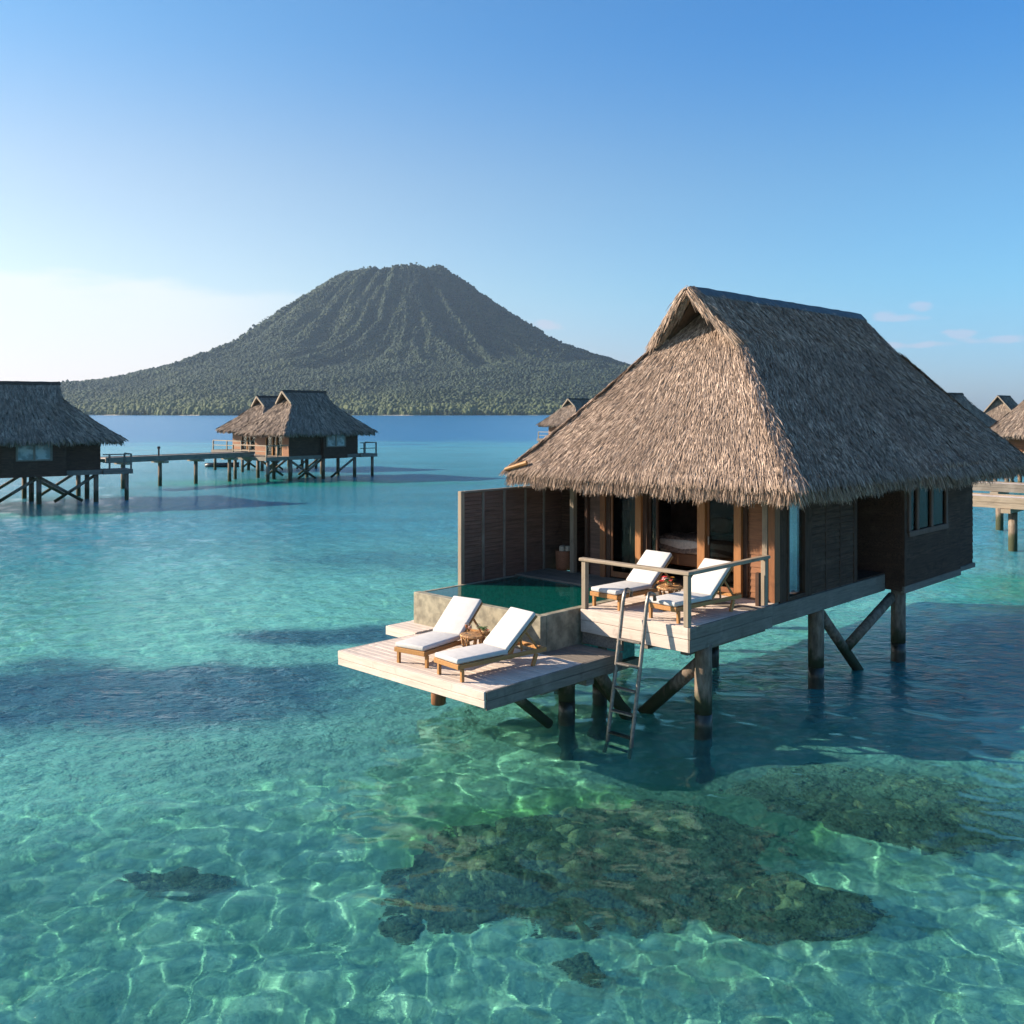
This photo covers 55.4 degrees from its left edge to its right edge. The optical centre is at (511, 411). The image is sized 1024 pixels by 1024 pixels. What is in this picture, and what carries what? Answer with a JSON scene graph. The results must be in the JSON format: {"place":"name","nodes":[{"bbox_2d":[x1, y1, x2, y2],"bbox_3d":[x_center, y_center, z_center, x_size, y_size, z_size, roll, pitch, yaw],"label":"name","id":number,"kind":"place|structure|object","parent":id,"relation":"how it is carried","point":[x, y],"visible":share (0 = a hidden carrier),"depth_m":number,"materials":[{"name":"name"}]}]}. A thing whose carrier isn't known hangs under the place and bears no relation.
{"place":"outdoors","nodes":[
{"label":"outdoors","id":0,"kind":"place"},
{"bbox_2d":[76,265,624,415],"bbox_3d":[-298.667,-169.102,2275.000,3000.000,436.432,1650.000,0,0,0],"label":"volcano island","id":1,"kind":"structure","parent":0,"point":[381,291],"depth_m":2369.69,"materials":[{"name":"green plant"}]},
{"bbox_2d":[58,262,630,415],"bbox_3d":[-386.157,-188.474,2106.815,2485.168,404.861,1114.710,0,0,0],"label":"forest","id":2,"kind":"object","parent":1,"relation":"on","point":[160,397],"visible":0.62,"depth_m":2067.69,"materials":[{"name":"green plant"}]},
{"bbox_2d":[0,415,1023,1023],"bbox_3d":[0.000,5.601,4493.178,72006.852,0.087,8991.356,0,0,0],"label":"water","id":3,"kind":"structure","parent":0,"point":[232,791],"depth_m":14.32,"materials":[{"name":"teal liquid"}]},
{"bbox_2d":[205,462,238,466],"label":"dinghy","id":4,"kind":"object","parent":3,"relation":"on","point":[218,464],"visible":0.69,"depth_m":98.75,"materials":[{"name":"white plastic"}]},
{"bbox_2d":[0,0,1023,410],"label":"sky","id":5,"kind":"structure","parent":0,"point":[175,175],"materials":[{"name":"blue"}]},
{"bbox_3d":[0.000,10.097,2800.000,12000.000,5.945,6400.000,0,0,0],"label":"seabed","id":6,"kind":"structure","parent":0,"visible":0},
{"bbox_2d":[0,381,132,503],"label":"overwater bungalow","id":7,"kind":"object","parent":6,"relation":"on","point":[47,429],"visible":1,"depth_m":59.61,"materials":[{"name":"brown plant"}]},
{"bbox_2d":[16,443,52,461],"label":"window","id":8,"kind":"structure","parent":7,"relation":"in","point":[23,453],"depth_m":58.34,"materials":[{"name":"blue glass"}]},
{"bbox_2d":[100,451,253,488],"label":"footbridge","id":9,"kind":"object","parent":6,"relation":"on","point":[196,458],"visible":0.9,"depth_m":74.54,"materials":[{"name":"wood"}]},
{"bbox_2d":[211,395,317,471],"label":"overwater bungalow","id":10,"kind":"object","parent":6,"relation":"on","point":[260,405],"visible":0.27,"depth_m":94.14,"materials":[{"name":"brown plant"}]},
{"bbox_2d":[241,435,254,449],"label":"doors","id":11,"kind":"structure","parent":10,"relation":"in","point":[248,439],"depth_m":93.67,"materials":[{"name":"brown wood"}]},
{"bbox_2d":[232,390,377,481],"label":"overwater bungalow","id":12,"kind":"object","parent":6,"relation":"on","point":[306,425],"visible":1,"depth_m":81.51,"materials":[{"name":"brown plant"}]},
{"bbox_2d":[265,436,282,455],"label":"doors","id":13,"kind":"structure","parent":12,"relation":"in","point":[271,450],"depth_m":80.94,"materials":[{"name":"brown wood"}]},
{"bbox_2d":[326,434,345,446],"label":"window","id":14,"kind":"structure","parent":12,"relation":"in","point":[338,441],"depth_m":82.08,"materials":[{"name":"blue glass"}]},
{"bbox_2d":[338,605,631,728],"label":"bathing deck","id":15,"kind":"structure","parent":6,"relation":"on","point":[518,681],"depth_m":16.43,"materials":[{"name":"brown wood"}]},
{"bbox_2d":[394,596,489,667],"bbox_3d":[-1.193,3.806,17.066,0.666,0.909,1.880,0,0,34],"label":"sun lounger","id":16,"kind":"object","parent":15,"relation":"on","point":[459,613],"visible":0.84,"depth_m":17.06,"materials":[{"name":"white fabric"}]},
{"bbox_2d":[460,631,485,660],"bbox_3d":[-0.659,4.036,16.732,0.459,0.452,0.453,0,0,44],"label":"side table","id":17,"kind":"object","parent":15,"relation":"on","point":[465,637],"visible":0.53,"depth_m":16.67,"materials":[{"name":"brown wood"}]},
{"bbox_2d":[476,626,488,634],"bbox_3d":[-0.496,3.741,16.742,0.214,0.136,0.265,0,0,44],"label":"flower bunch","id":18,"kind":"object","parent":17,"relation":"on","point":[483,631],"visible":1,"depth_m":16.68,"materials":[{"name":"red plant"}]},
{"bbox_2d":[434,607,546,682],"bbox_3d":[-0.339,3.806,16.118,1.880,0.909,0.666,0,0,-40],"label":"sun lounger","id":19,"kind":"object","parent":15,"relation":"on","point":[507,633],"visible":1,"depth_m":16.08,"materials":[{"name":"white fabric"}]},
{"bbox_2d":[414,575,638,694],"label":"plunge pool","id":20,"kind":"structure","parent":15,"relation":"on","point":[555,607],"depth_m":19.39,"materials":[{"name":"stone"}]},
{"bbox_2d":[536,398,589,441],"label":"overwater bungalow","id":21,"kind":"object","parent":6,"relation":"on","point":[570,407],"visible":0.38,"depth_m":133.53,"materials":[{"name":"brown plant"}]},
{"bbox_2d":[498,286,1023,739],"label":"thatched bungalow","id":22,"kind":"object","parent":6,"relation":"on","point":[824,458],"visible":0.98,"depth_m":20.63,"materials":[{"name":"plant"}]},
{"bbox_2d":[458,485,561,584],"bbox_3d":[0.021,2.760,21.689,0.120,2.180,3.240,0,0,44],"label":"privacy screen","id":23,"kind":"object","parent":22,"relation":"on","point":[506,531],"visible":0.85,"depth_m":21.52,"materials":[{"name":"brown wood"}]},
{"bbox_2d":[555,545,569,570],"bbox_3d":[1.190,3.329,22.299,0.400,0.542,0.400,0,0,44],"label":"laundry basket","id":24,"kind":"object","parent":22,"relation":"on","point":[562,553],"visible":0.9,"depth_m":22.14,"materials":[{"name":"brown wicker"}]},
{"bbox_2d":[611,491,634,578],"bbox_3d":[2.422,2.485,20.962,0.710,2.170,0.060,0,0,44],"label":"sliding door","id":25,"kind":"structure","parent":22,"relation":"in","point":[623,508],"depth_m":20.99,"materials":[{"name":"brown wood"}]},
{"bbox_2d":[649,492,658,550],"bbox_3d":[2.986,2.485,20.503,0.220,2.170,0.060,0,0,44],"label":"sliding door","id":26,"kind":"structure","parent":22,"relation":"in","point":[653,502],"depth_m":20.48,"materials":[{"name":"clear glass"}]},
{"bbox_2d":[579,555,773,655],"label":"sun deck","id":27,"kind":"structure","parent":22,"relation":"on","point":[695,630],"depth_m":17.32,"materials":[{"name":"beige wood"}]},
{"bbox_2d":[606,587,656,747],"bbox_3d":[2.020,4.586,16.671,0.572,3.038,0.811,0,0,44],"label":"swim ladder","id":28,"kind":"object","parent":27,"relation":"hanging from","point":[638,681],"visible":0.81,"depth_m":16.58,"materials":[{"name":"metal"}]},
{"bbox_2d":[590,550,679,610],"bbox_3d":[2.350,3.156,18.461,1.880,0.909,0.666,0,0,-43],"label":"sun lounger","id":29,"kind":"object","parent":27,"relation":"on","point":[638,582],"visible":0.81,"depth_m":18.39,"materials":[{"name":"white fabric"}]},
{"bbox_2d":[657,584,682,611],"bbox_3d":[2.857,3.395,17.780,0.451,0.431,0.465,0,0,44],"label":"side table","id":30,"kind":"object","parent":27,"relation":"on","point":[673,588],"visible":0.38,"depth_m":17.67,"materials":[{"name":"brown wood"}]},
{"bbox_2d":[659,576,673,586],"bbox_3d":[2.822,3.084,17.730,0.277,0.191,0.325,0,0,44],"label":"flower bunch","id":31,"kind":"object","parent":30,"relation":"on","point":[668,583],"visible":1,"depth_m":17.72,"materials":[{"name":"red plant"}]},
{"bbox_2d":[649,558,741,623],"bbox_3d":[3.260,3.156,17.375,1.880,0.909,0.666,0,0,-42],"label":"sun lounger","id":32,"kind":"object","parent":27,"relation":"on","point":[705,588],"visible":0.81,"depth_m":17.35,"materials":[{"name":"white fabric"}]},
{"bbox_2d":[659,531,696,566],"bbox_3d":[4.510,2.766,21.047,2.080,0.987,1.900,0,0,44],"label":"bed","id":33,"kind":"object","parent":22,"relation":"on","point":[681,547],"visible":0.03,"depth_m":20.72,"materials":[{"name":"white fabric"}]},
{"bbox_2d":[707,496,733,592],"bbox_3d":[4.141,2.485,19.277,0.660,2.170,0.100,0,0,44],"label":"sliding door","id":34,"kind":"structure","parent":22,"relation":"in","point":[720,518],"depth_m":19.29,"materials":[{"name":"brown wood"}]},
{"bbox_2d":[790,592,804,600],"bbox_3d":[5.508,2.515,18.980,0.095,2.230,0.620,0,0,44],"label":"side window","id":35,"kind":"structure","parent":22,"relation":"in","point":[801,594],"depth_m":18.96,"materials":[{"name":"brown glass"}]},
{"bbox_2d":[907,484,948,536],"bbox_3d":[9.681,2.130,22.697,0.100,1.340,2.350,0,0,44],"label":"window","id":36,"kind":"structure","parent":22,"relation":"in","point":[927,511],"depth_m":22.65,"materials":[{"name":"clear glass"}]},
{"bbox_2d":[947,393,996,426],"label":"overwater bungalow","id":37,"kind":"object","parent":6,"relation":"on","point":[982,416],"visible":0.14,"depth_m":120.10,"materials":[{"name":"plant"}]},
{"bbox_2d":[972,493,1023,551],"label":"footbridge","id":38,"kind":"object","parent":6,"relation":"on","point":[1012,506],"visible":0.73,"depth_m":39.16,"materials":[{"name":"beige wood"}]},
{"bbox_2d":[972,481,1023,529],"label":"footbridge","id":39,"kind":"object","parent":6,"relation":"on","point":[996,487],"visible":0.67,"depth_m":46.07,"materials":[{"name":"beige wood"}]},
{"bbox_2d":[983,395,1017,420],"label":"overwater bungalow","id":40,"kind":"object","parent":6,"relation":"on","point":[999,407],"visible":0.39,"depth_m":162.36,"materials":[{"name":"brown plant"}]},
{"bbox_2d":[989,400,1023,482],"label":"overwater bungalow","id":41,"kind":"object","parent":6,"relation":"on","point":[1009,427],"visible":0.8,"depth_m":67.36,"materials":[{"name":"brown plant"}]}
]}

